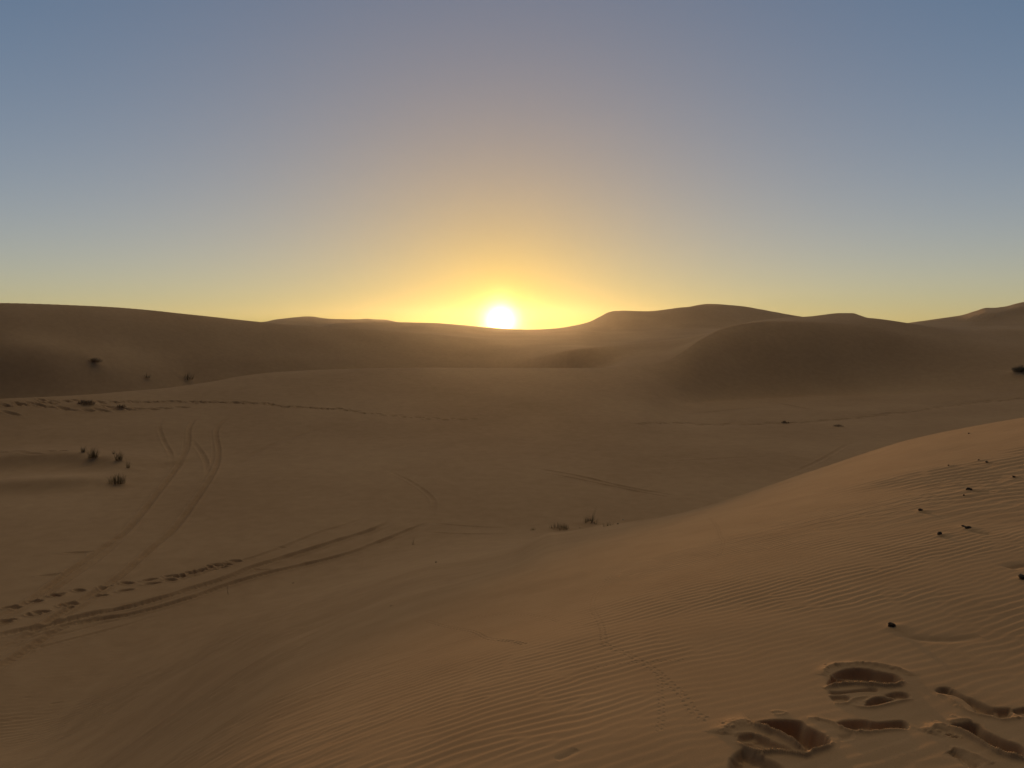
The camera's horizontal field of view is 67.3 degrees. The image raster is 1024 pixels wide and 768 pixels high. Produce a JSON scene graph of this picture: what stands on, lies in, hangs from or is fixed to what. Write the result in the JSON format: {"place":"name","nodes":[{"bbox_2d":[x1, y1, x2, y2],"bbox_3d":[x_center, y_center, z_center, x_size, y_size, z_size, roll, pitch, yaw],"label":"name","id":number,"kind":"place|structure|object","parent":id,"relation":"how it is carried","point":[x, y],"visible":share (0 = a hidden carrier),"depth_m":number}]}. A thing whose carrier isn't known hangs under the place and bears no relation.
{"place":"outdoors","nodes":[
{"label":"outdoors","id":0,"kind":"place"},
{"bbox_2d":[0,303,657,398],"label":"dune","id":1,"kind":"structure","parent":0,"point":[48,350],"depth_m":103.83},
{"bbox_2d":[88,358,102,361],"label":"scrub bush","id":2,"kind":"object","parent":1,"relation":"on","point":[94,360],"visible":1,"depth_m":88.48},
{"bbox_2d":[265,316,394,326],"bbox_3d":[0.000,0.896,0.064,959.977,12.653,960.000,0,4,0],"label":"hill","id":3,"kind":"structure","parent":0,"point":[310,321],"depth_m":323.21},
{"bbox_2d":[322,321,540,334],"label":"dune","id":4,"kind":"structure","parent":0,"point":[430,328],"depth_m":185.34},
{"bbox_2d":[0,418,1023,767],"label":"dune","id":5,"kind":"structure","parent":0,"point":[750,630],"depth_m":5.00},
{"bbox_2d":[0,353,1023,717],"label":"ground","id":6,"kind":"structure","parent":0,"point":[234,483],"depth_m":40.38},
{"bbox_2d":[77,400,95,404],"bbox_3d":[-29.800,1.258,53.775,1.308,0.417,0.888,0,4,0],"label":"scrub bush","id":7,"kind":"object","parent":6,"relation":"on","point":[87,402],"visible":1,"depth_m":53.66},
{"bbox_2d":[87,447,98,457],"bbox_3d":[-22.091,3.552,40.528,0.574,0.705,0.783,3,5,34],"label":"grass tuft","id":8,"kind":"object","parent":6,"relation":"on","point":[92,455],"visible":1,"depth_m":40.49},
{"bbox_2d":[107,471,125,484],"bbox_3d":[-18.518,4.357,36.015,1.056,0.609,0.739,0,4,0],"label":"grass tuft","id":9,"kind":"object","parent":6,"relation":"on","point":[117,481],"visible":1,"depth_m":35.89},
{"bbox_2d":[113,450,123,460],"bbox_3d":[-20.480,3.633,40.094,0.574,0.704,0.496,-2,5,-28],"label":"grass tuft","id":10,"kind":"object","parent":6,"relation":"on","point":[120,456],"visible":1,"depth_m":40.03},
{"bbox_2d":[549,522,569,530],"bbox_3d":[1.777,5.280,28.773,0.680,0.312,0.651,3,5,37],"label":"grass tuft","id":11,"kind":"object","parent":6,"relation":"on","point":[563,528],"visible":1,"depth_m":28.82},
{"bbox_2d":[584,514,598,523],"bbox_3d":[3.059,5.001,29.644,0.560,0.696,0.464,3,5,31],"label":"grass tuft","id":12,"kind":"object","parent":6,"relation":"on","point":[590,519],"visible":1,"depth_m":29.67},
{"bbox_2d":[0,0,1023,328],"label":"sky","id":13,"kind":"structure","parent":0,"point":[505,164]},
{"bbox_2d":[541,304,1023,338],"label":"dune","id":14,"kind":"structure","parent":0,"point":[701,318],"depth_m":195.33},
{"bbox_2d":[657,313,1023,402],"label":"dune","id":15,"kind":"structure","parent":0,"point":[843,354],"depth_m":88.73},
{"bbox_2d":[1011,365,1023,372],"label":"scrub bush","id":16,"kind":"object","parent":15,"relation":"on","point":[1020,369],"visible":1,"depth_m":83.12},
{"bbox_2d":[910,302,1023,327],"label":"dune","id":17,"kind":"structure","parent":0,"point":[1011,316],"depth_m":184.01}
]}

